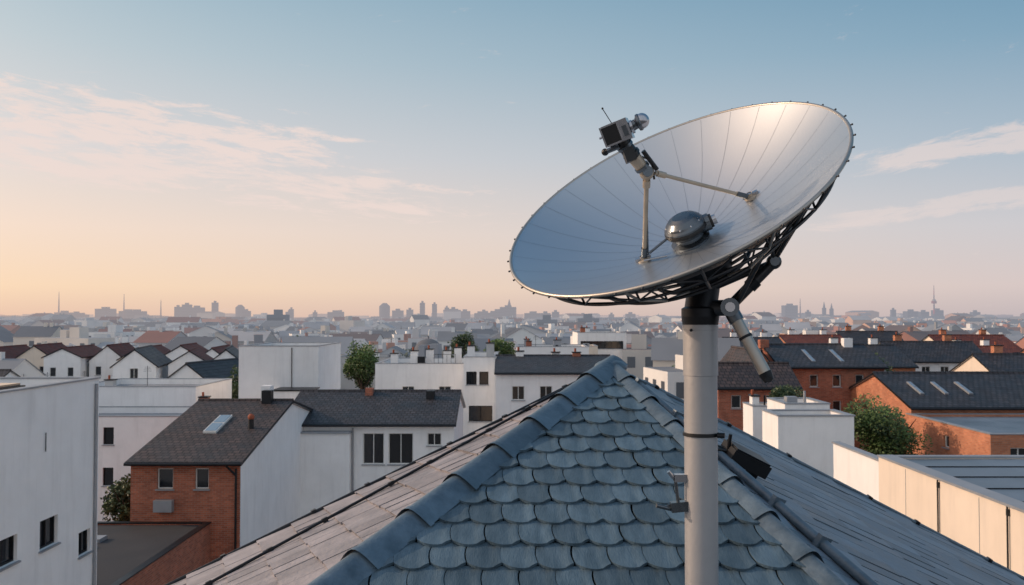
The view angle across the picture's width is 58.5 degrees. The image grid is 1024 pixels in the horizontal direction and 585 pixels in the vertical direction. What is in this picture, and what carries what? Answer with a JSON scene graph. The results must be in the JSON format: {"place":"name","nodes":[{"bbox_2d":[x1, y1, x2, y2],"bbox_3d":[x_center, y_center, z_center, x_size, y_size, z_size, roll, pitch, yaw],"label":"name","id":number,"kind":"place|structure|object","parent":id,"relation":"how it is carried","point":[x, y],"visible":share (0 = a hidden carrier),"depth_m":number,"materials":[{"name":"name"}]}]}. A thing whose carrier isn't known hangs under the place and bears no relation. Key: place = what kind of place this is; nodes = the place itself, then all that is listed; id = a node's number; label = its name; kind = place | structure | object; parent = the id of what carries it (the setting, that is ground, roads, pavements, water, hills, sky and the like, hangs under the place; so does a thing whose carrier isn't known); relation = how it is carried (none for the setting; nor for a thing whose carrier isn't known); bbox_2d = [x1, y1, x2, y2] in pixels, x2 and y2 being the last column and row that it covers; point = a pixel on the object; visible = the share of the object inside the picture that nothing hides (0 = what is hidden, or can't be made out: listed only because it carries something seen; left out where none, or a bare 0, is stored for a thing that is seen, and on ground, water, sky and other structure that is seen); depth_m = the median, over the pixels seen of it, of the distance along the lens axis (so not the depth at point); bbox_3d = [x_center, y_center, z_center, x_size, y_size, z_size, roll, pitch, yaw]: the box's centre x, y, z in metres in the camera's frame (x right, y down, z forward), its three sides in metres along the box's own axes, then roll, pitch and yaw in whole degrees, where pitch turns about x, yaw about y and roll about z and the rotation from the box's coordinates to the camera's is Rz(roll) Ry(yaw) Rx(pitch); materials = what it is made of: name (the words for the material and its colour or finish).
{"place":"outdoors","nodes":[
{"label":"outdoors","id":0,"kind":"place"},
{"bbox_2d":[0,369,20,376],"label":"gabled white house","id":1,"kind":"structure","parent":0,"point":[7,373],"depth_m":81.73,"materials":[{"name":"paint"}]},
{"bbox_2d":[0,344,29,358],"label":"gabled row house","id":2,"kind":"structure","parent":0,"point":[12,351],"depth_m":115.51,"materials":[{"name":"red tile"}]},
{"bbox_2d":[0,377,100,584],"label":"white apartment building","id":3,"kind":"structure","parent":0,"point":[49,426],"depth_m":27.20,"materials":[{"name":"paint"}]},
{"bbox_2d":[54,311,73,314],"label":"tower block","id":4,"kind":"structure","parent":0,"point":[61,312],"depth_m":1287.70,"materials":[{"name":"grey concrete"}]},
{"bbox_2d":[41,344,101,376],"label":"gabled row house","id":5,"kind":"structure","parent":0,"point":[70,361],"depth_m":110.04,"materials":[{"name":"white paint"}]},
{"bbox_2d":[69,312,83,317],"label":"tower block","id":6,"kind":"structure","parent":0,"point":[76,314],"depth_m":1282.62,"materials":[{"name":"grey concrete"}]},
{"bbox_2d":[110,345,171,378],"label":"gabled white house","id":7,"kind":"structure","parent":0,"point":[135,362],"depth_m":92.22,"materials":[{"name":"paint"}]},
{"bbox_2d":[116,344,170,360],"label":"gabled row house","id":8,"kind":"structure","parent":0,"point":[161,348],"depth_m":118.42,"materials":[{"name":"brown tile"}]},
{"bbox_2d":[97,392,210,520],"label":"white town house","id":9,"kind":"structure","parent":0,"point":[125,433],"depth_m":55.80,"materials":[{"name":"paint"}]},
{"bbox_2d":[99,366,232,405],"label":"white town house","id":10,"kind":"structure","parent":0,"point":[147,391],"depth_m":61.87,"materials":[{"name":"paint"}]},
{"bbox_2d":[182,303,191,316],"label":"tower block","id":11,"kind":"structure","parent":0,"point":[185,309],"depth_m":1280.15,"materials":[{"name":"grey concrete"}]},
{"bbox_2d":[189,306,204,316],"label":"tower block","id":12,"kind":"structure","parent":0,"point":[194,311],"depth_m":1277.19,"materials":[{"name":"grey concrete"}]},
{"bbox_2d":[167,358,238,383],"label":"gabled white house","id":13,"kind":"structure","parent":0,"point":[219,368],"depth_m":81.65,"materials":[{"name":"tile"}]},
{"bbox_2d":[123,385,312,561],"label":"brick house","id":14,"kind":"structure","parent":0,"point":[230,468],"depth_m":41.66,"materials":[{"name":"orange brick"}]},
{"bbox_2d":[235,305,244,316],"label":"tower block","id":15,"kind":"structure","parent":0,"point":[239,309],"depth_m":1304.28,"materials":[{"name":"grey concrete"}]},
{"bbox_2d":[238,342,340,399],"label":"white tower house","id":16,"kind":"structure","parent":0,"point":[288,369],"depth_m":61.90,"materials":[{"name":"paint"}]},
{"bbox_2d":[327,310,338,318],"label":"tower block","id":17,"kind":"structure","parent":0,"point":[332,314],"depth_m":1287.59,"materials":[{"name":"grey concrete"}]},
{"bbox_2d":[337,310,343,316],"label":"tower block","id":18,"kind":"structure","parent":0,"point":[340,313],"depth_m":1277.55,"materials":[{"name":"grey concrete"}]},
{"bbox_2d":[340,349,401,388],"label":"grey flat building","id":19,"kind":"structure","parent":0,"point":[346,383],"depth_m":103.79,"materials":[{"name":"paint"}]},
{"bbox_2d":[294,388,465,516],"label":"white long house","id":20,"kind":"structure","parent":0,"point":[352,440],"depth_m":51.82,"materials":[{"name":"paint"}]},
{"bbox_2d":[375,344,463,427],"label":"white flat building","id":21,"kind":"structure","parent":0,"point":[413,371],"depth_m":74.86,"materials":[{"name":"paint"}]},
{"bbox_2d":[414,336,443,356],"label":"domed building","id":22,"kind":"structure","parent":0,"point":[428,341],"depth_m":138.78,"materials":[{"name":"grey"}]},
{"bbox_2d":[0,0,1023,316],"label":"sky","id":23,"kind":"structure","parent":0,"point":[353,157],"materials":[{"name":"blue"}]},
{"bbox_2d":[494,347,609,419],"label":"white long house","id":24,"kind":"structure","parent":0,"point":[522,379],"depth_m":65.94,"materials":[{"name":"paint"}]},
{"bbox_2d":[516,335,588,353],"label":"white office building","id":25,"kind":"structure","parent":0,"point":[528,347],"depth_m":99.87,"materials":[{"name":"paint"}]},
{"bbox_2d":[562,343,597,353],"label":"white office building","id":26,"kind":"structure","parent":0,"point":[593,348],"depth_m":111.86,"materials":[{"name":"beige paint"}]},
{"bbox_2d":[742,390,766,440],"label":"white flat house","id":27,"kind":"structure","parent":0,"point":[752,415],"depth_m":48.30,"materials":[{"name":"paint"}]},
{"bbox_2d":[717,362,802,430],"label":"brick low house","id":28,"kind":"structure","parent":0,"point":[737,382],"depth_m":56.01,"materials":[{"name":"red brick"}]},
{"bbox_2d":[766,391,830,408],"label":"white flat house","id":29,"kind":"structure","parent":0,"point":[793,402],"depth_m":43.88,"materials":[{"name":"paint"}]},
{"bbox_2d":[761,409,854,477],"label":"white flat house","id":30,"kind":"structure","parent":0,"point":[807,436],"depth_m":34.87,"materials":[{"name":"paint"}]},
{"bbox_2d":[758,338,888,412],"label":"brick apartment building","id":31,"kind":"structure","parent":0,"point":[831,373],"depth_m":60.03,"materials":[{"name":"orange brick"}]},
{"bbox_2d":[822,303,825,315],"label":"church spire","id":32,"kind":"structure","parent":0,"point":[823,311],"depth_m":1295.60,"materials":[{"name":"grey stone"}]},
{"bbox_2d":[829,303,833,314],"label":"church spire","id":33,"kind":"structure","parent":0,"point":[831,310],"depth_m":1295.55,"materials":[{"name":"grey stone"}]},
{"bbox_2d":[828,335,918,370],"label":"brick terrace house","id":34,"kind":"structure","parent":0,"point":[895,357],"depth_m":86.47,"materials":[{"name":"black"}]},
{"bbox_2d":[875,353,895,370],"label":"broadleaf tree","id":35,"kind":"object","parent":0,"point":[885,363],"visible":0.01,"depth_m":79.44,"materials":[{"name":"green plant"}]},
{"bbox_2d":[890,308,895,316],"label":"tower block","id":36,"kind":"structure","parent":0,"point":[892,312],"depth_m":1294.70,"materials":[{"name":"grey concrete"}]},
{"bbox_2d":[831,441,1023,575],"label":"cream flat building","id":37,"kind":"structure","parent":0,"point":[975,503],"depth_m":20.98,"materials":[{"name":"paint"}]},
{"bbox_2d":[878,332,982,370],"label":"plastered terrace house","id":38,"kind":"structure","parent":0,"point":[946,353],"depth_m":91.67,"materials":[{"name":"grey tile"}]},
{"bbox_2d":[849,371,1023,451],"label":"brick gable house","id":39,"kind":"structure","parent":0,"point":[905,392],"depth_m":53.47,"materials":[{"name":"orange brick"}]},
{"bbox_2d":[951,337,1012,352],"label":"brick terrace house","id":40,"kind":"structure","parent":0,"point":[984,346],"depth_m":100.84,"materials":[{"name":"orange brick"}]},
{"bbox_2d":[950,341,1023,370],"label":"plastered terrace house","id":41,"kind":"structure","parent":0,"point":[996,359],"depth_m":74.39,"materials":[{"name":"grey tile"}]},
{"label":"ground","id":42,"kind":"structure","parent":0,"visible":0},
{"bbox_2d":[14,342,66,371],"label":"gabled row house","id":43,"kind":"structure","parent":42,"relation":"on","point":[34,354],"depth_m":112.46,"materials":[{"name":"beige paint"}]},
{"bbox_2d":[95,307,116,318],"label":"tower block","id":44,"kind":"structure","parent":42,"relation":"on","point":[104,311],"depth_m":1263.25,"materials":[{"name":"grey concrete"}]},
{"bbox_2d":[87,342,134,380],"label":"gabled row house","id":45,"kind":"structure","parent":42,"relation":"on","point":[102,361],"depth_m":112.35,"materials":[{"name":"white paint"}]},
{"bbox_2d":[100,473,130,520],"bbox_3d":[-17.853,12.745,42.495,2.375,8.772,2.374,0,-2,0],"label":"broadleaf tree","id":46,"kind":"object","parent":42,"relation":"on","point":[117,502],"visible":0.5,"depth_m":41.89,"materials":[{"name":"green plant"}]},
{"bbox_2d":[123,303,124,318],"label":"radio mast","id":47,"kind":"object","parent":42,"relation":"on","point":[123,310],"visible":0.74,"depth_m":1249.20,"materials":[{"name":"grey metal"}]},
{"bbox_2d":[119,309,132,318],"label":"tower block","id":48,"kind":"structure","parent":42,"relation":"on","point":[121,313],"depth_m":1287.63,"materials":[{"name":"grey concrete"}]},
{"bbox_2d":[127,309,146,318],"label":"tower block","id":49,"kind":"structure","parent":42,"relation":"on","point":[132,314],"depth_m":1251.68,"materials":[{"name":"grey concrete"}]},
{"bbox_2d":[97,521,211,584],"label":"brick annex","id":50,"kind":"object","parent":42,"relation":"on","point":[147,552],"visible":0.43,"depth_m":36.13,"materials":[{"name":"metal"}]},
{"bbox_2d":[174,305,181,316],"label":"tower block","id":51,"kind":"structure","parent":42,"relation":"on","point":[177,310],"depth_m":1293.70,"materials":[{"name":"grey concrete"}]},
{"bbox_2d":[164,342,207,360],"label":"gabled row house","id":52,"kind":"structure","parent":42,"relation":"on","point":[177,352],"depth_m":112.42,"materials":[{"name":"white paint"}]},
{"bbox_2d":[166,347,212,375],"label":"gabled white house","id":53,"kind":"structure","parent":42,"relation":"on","point":[193,354],"depth_m":95.92,"materials":[{"name":"paint"}]},
{"bbox_2d":[212,301,218,310],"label":"tower block","id":54,"kind":"structure","parent":42,"relation":"on","point":[215,305],"depth_m":1294.22,"materials":[{"name":"grey concrete"}]},
{"bbox_2d":[205,344,229,357],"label":"gabled row house","id":55,"kind":"structure","parent":42,"relation":"on","point":[213,352],"depth_m":109.98,"materials":[{"name":"white paint"}]},
{"bbox_2d":[212,345,238,359],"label":"gabled white house","id":56,"kind":"structure","parent":42,"relation":"on","point":[231,351],"depth_m":92.12,"materials":[{"name":"paint"}]},
{"bbox_2d":[228,365,238,397],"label":"broadleaf tree","id":57,"kind":"object","parent":42,"relation":"on","point":[235,386],"visible":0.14,"depth_m":71.65,"materials":[{"name":"green plant"}]},
{"bbox_2d":[242,309,250,316],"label":"tower block","id":58,"kind":"structure","parent":42,"relation":"on","point":[246,313],"depth_m":1268.67,"materials":[{"name":"grey concrete"}]},
{"bbox_2d":[267,310,289,320],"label":"tower block","id":59,"kind":"structure","parent":42,"relation":"on","point":[278,315],"depth_m":445.36,"materials":[{"name":"grey concrete"}]},
{"bbox_2d":[285,310,293,319],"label":"tower block","id":60,"kind":"structure","parent":42,"relation":"on","point":[290,313],"depth_m":1259.29,"materials":[{"name":"grey concrete"}]},
{"bbox_2d":[342,340,378,388],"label":"broadleaf tree","id":61,"kind":"object","parent":42,"relation":"on","point":[360,366],"visible":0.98,"depth_m":89.24,"materials":[{"name":"green plant"}]},
{"bbox_2d":[379,303,389,317],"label":"tower block","id":62,"kind":"structure","parent":42,"relation":"on","point":[384,310],"depth_m":1267.90,"materials":[{"name":"grey concrete"}]},
{"bbox_2d":[392,309,403,317],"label":"tower block","id":63,"kind":"structure","parent":42,"relation":"on","point":[397,313],"depth_m":1314.16,"materials":[{"name":"grey concrete"}]},
{"bbox_2d":[406,308,412,316],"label":"tower block","id":64,"kind":"structure","parent":42,"relation":"on","point":[409,312],"depth_m":1293.13,"materials":[{"name":"grey concrete"}]},
{"bbox_2d":[420,301,424,314],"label":"tower block","id":65,"kind":"structure","parent":42,"relation":"on","point":[422,308],"depth_m":1246.52,"materials":[{"name":"grey concrete"}]},
{"bbox_2d":[432,302,436,316],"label":"tower block","id":66,"kind":"structure","parent":42,"relation":"on","point":[434,309],"depth_m":1294.45,"materials":[{"name":"grey concrete"}]},
{"bbox_2d":[447,331,478,357],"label":"broadleaf tree","id":67,"kind":"object","parent":42,"relation":"on","point":[464,341],"visible":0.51,"depth_m":109.63,"materials":[{"name":"green plant"}]},
{"bbox_2d":[461,309,469,318],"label":"tower block","id":68,"kind":"structure","parent":42,"relation":"on","point":[465,313],"depth_m":1302.09,"materials":[{"name":"grey concrete"}]},
{"bbox_2d":[474,311,479,318],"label":"tower block","id":69,"kind":"structure","parent":42,"relation":"on","point":[476,315],"depth_m":1301.25,"materials":[{"name":"grey concrete"}]},
{"bbox_2d":[463,339,498,435],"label":"white stair building","id":70,"kind":"structure","parent":42,"relation":"on","point":[480,391],"depth_m":69.87,"materials":[{"name":"paint"}]},
{"bbox_2d":[481,311,489,318],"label":"tower block","id":71,"kind":"structure","parent":42,"relation":"on","point":[485,314],"depth_m":1283.56,"materials":[{"name":"grey concrete"}]},
{"bbox_2d":[490,309,504,317],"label":"tower block","id":72,"kind":"structure","parent":42,"relation":"on","point":[498,313],"depth_m":1263.64,"materials":[{"name":"grey concrete"}]},
{"bbox_2d":[483,337,515,353],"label":"broadleaf tree","id":73,"kind":"object","parent":42,"relation":"on","point":[506,347],"visible":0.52,"depth_m":114.81,"materials":[{"name":"green plant"}]},
{"bbox_2d":[500,305,515,317],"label":"tower block","id":74,"kind":"structure","parent":42,"relation":"on","point":[509,310],"depth_m":1274.21,"materials":[{"name":"grey concrete"}]},
{"bbox_2d":[0,310,1023,399],"bbox_3d":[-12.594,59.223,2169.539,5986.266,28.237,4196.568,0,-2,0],"label":"distant city","id":75,"kind":"object","parent":42,"relation":"on","point":[650,354],"visible":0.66,"depth_m":252.40},
{"bbox_2d":[524,311,539,318],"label":"tower block","id":76,"kind":"structure","parent":42,"relation":"on","point":[531,314],"depth_m":1285.09,"materials":[{"name":"grey concrete"}]},
{"bbox_2d":[540,311,550,316],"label":"tower block","id":77,"kind":"structure","parent":42,"relation":"on","point":[543,313],"depth_m":1255.60,"materials":[{"name":"grey concrete"}]},
{"bbox_2d":[536,315,556,325],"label":"tower block","id":78,"kind":"structure","parent":42,"relation":"on","point":[546,318],"depth_m":494.26,"materials":[{"name":"grey concrete"}]},
{"bbox_2d":[552,310,558,316],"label":"tower block","id":79,"kind":"structure","parent":42,"relation":"on","point":[555,313],"depth_m":1249.76,"materials":[{"name":"grey concrete"}]},
{"bbox_2d":[576,314,598,322],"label":"tower block","id":80,"kind":"structure","parent":42,"relation":"on","point":[587,318],"depth_m":513.79,"materials":[{"name":"grey concrete"}]},
{"bbox_2d":[572,325,626,358],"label":"white office building","id":81,"kind":"structure","parent":42,"relation":"on","point":[611,342],"depth_m":119.89,"materials":[{"name":"paint"}]},
{"bbox_2d":[625,312,635,317],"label":"tower block","id":82,"kind":"structure","parent":42,"relation":"on","point":[629,314],"depth_m":1314.34,"materials":[{"name":"grey concrete"}]},
{"bbox_2d":[400,322,997,357],"bbox_3d":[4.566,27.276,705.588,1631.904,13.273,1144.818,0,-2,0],"label":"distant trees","id":83,"kind":"object","parent":42,"relation":"on","point":[406,355],"depth_m":150.33,"materials":[{"name":"green plant"}]},
{"bbox_2d":[720,346,770,361],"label":"orange brick house","id":84,"kind":"structure","parent":42,"relation":"on","point":[736,354],"depth_m":65.67,"materials":[{"name":"grey paint"}]},
{"bbox_2d":[722,330,782,346],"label":"plastered terrace house","id":85,"kind":"structure","parent":42,"relation":"on","point":[763,335],"depth_m":116.50,"materials":[{"name":"beige paint"}]},
{"bbox_2d":[769,384,807,396],"bbox_3d":[14.727,11.084,48.684,2.172,12.417,2.022,0,-2,0],"label":"broadleaf tree","id":86,"kind":"object","parent":42,"relation":"on","point":[779,391],"visible":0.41,"depth_m":48.62,"materials":[{"name":"green plant"}]},
{"bbox_2d":[781,304,797,316],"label":"tower block","id":87,"kind":"structure","parent":42,"relation":"on","point":[789,310],"depth_m":1288.78,"materials":[{"name":"grey concrete"}]},
{"bbox_2d":[805,310,810,317],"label":"tower block","id":88,"kind":"structure","parent":42,"relation":"on","point":[807,313],"depth_m":1251.91,"materials":[{"name":"grey concrete"}]},
{"bbox_2d":[777,327,842,342],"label":"brick terrace house","id":89,"kind":"structure","parent":42,"relation":"on","point":[792,337],"depth_m":121.90,"materials":[{"name":"orange brick"}]},
{"bbox_2d":[835,324,903,343],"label":"plastered terrace house","id":90,"kind":"structure","parent":42,"relation":"on","point":[862,336],"depth_m":127.79,"materials":[{"name":"white paint"}]},
{"bbox_2d":[843,393,933,454],"bbox_3d":[19.269,11.194,46.882,4.435,12.103,4.211,0,-2,0],"label":"broadleaf tree","id":91,"kind":"object","parent":42,"relation":"on","point":[879,430],"visible":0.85,"depth_m":46.35,"materials":[{"name":"green plant"}]},
{"bbox_2d":[903,309,917,317],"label":"tower block","id":92,"kind":"structure","parent":42,"relation":"on","point":[909,313],"depth_m":1254.18,"materials":[{"name":"grey concrete"}]},
{"bbox_2d":[918,310,928,316],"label":"tower block","id":93,"kind":"structure","parent":42,"relation":"on","point":[923,313],"depth_m":1281.69,"materials":[{"name":"grey concrete"}]},
{"bbox_2d":[931,290,936,315],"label":"tv tower","id":94,"kind":"structure","parent":42,"relation":"on","point":[933,301],"depth_m":1249.13,"materials":[{"name":"grey concrete"}]},
{"bbox_2d":[931,308,943,315],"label":"tower block","id":95,"kind":"structure","parent":42,"relation":"on","point":[938,312],"depth_m":1267.71,"materials":[{"name":"grey concrete"}]},
{"bbox_2d":[906,413,1023,454],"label":"brick flat extension","id":96,"kind":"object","parent":42,"relation":"on","point":[975,433],"visible":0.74,"depth_m":46.08,"materials":[{"name":"orange brick"}]},
{"bbox_2d":[921,327,1022,352],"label":"plastered terrace house","id":97,"kind":"structure","parent":42,"relation":"on","point":[1006,342],"depth_m":121.90,"materials":[{"name":"beige paint"}]},
{"bbox_2d":[970,310,979,317],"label":"tower block","id":98,"kind":"structure","parent":42,"relation":"on","point":[974,313],"depth_m":1268.71,"materials":[{"name":"grey concrete"}]},
{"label":"walls","id":99,"kind":"object","parent":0,"visible":0},
{"bbox_2d":[368,396,792,584],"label":"front tiles underlay","id":100,"kind":"object","parent":99,"relation":"on","point":[647,565],"depth_m":4.17,"materials":[{"name":"grey"}]},
{"bbox_2d":[359,376,818,584],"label":"front tiles","id":101,"kind":"object","parent":99,"relation":"on","point":[600,513],"visible":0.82,"depth_m":4.08,"materials":[{"name":"grey tile"}]},
{"bbox_2d":[307,355,627,584],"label":"hip caps","id":102,"kind":"object","parent":101,"relation":"on","point":[357,563],"visible":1,"depth_m":4.34,"materials":[{"name":"grey tile"}]},
{"bbox_2d":[507,101,855,584],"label":"satellite dish","id":103,"kind":"object","parent":101,"relation":"on","point":[693,208],"visible":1,"depth_m":3.37,"materials":[{"name":"metal"}]},
{"bbox_2d":[603,358,846,584],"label":"hip caps","id":104,"kind":"object","parent":101,"relation":"on","point":[816,568],"visible":0.84,"depth_m":4.21,"materials":[{"name":"grey tile"}]},
{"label":"underlay of the left slates","id":105,"kind":"object","parent":99,"relation":"on","visible":0},
{"bbox_2d":[171,398,549,584],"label":"slates","id":106,"kind":"object","parent":105,"relation":"on","point":[309,556],"visible":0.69,"depth_m":4.71,"materials":[{"name":"grey stone"}]},
{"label":"right slate underlay","id":107,"kind":"object","parent":99,"relation":"on","visible":0},
{"bbox_2d":[646,384,1023,584],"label":"slates","id":108,"kind":"object","parent":107,"relation":"on","point":[879,544],"visible":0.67,"depth_m":5.43,"materials":[{"name":"grey stone"}]},
{"bbox_2d":[165,360,1023,584],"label":"ridge fittings","id":109,"kind":"object","parent":108,"relation":"on","point":[821,541],"visible":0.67,"depth_m":5.04,"materials":[{"name":"metal"}]},
{"bbox_2d":[718,434,771,478],"bbox_3d":[1.212,0.887,4.905,0.348,0.268,0.173,0,-2,-17],"label":"roof vent box","id":110,"kind":"object","parent":108,"relation":"on","point":[754,464],"visible":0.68,"depth_m":4.86,"materials":[{"name":"black plastic"}]}
]}

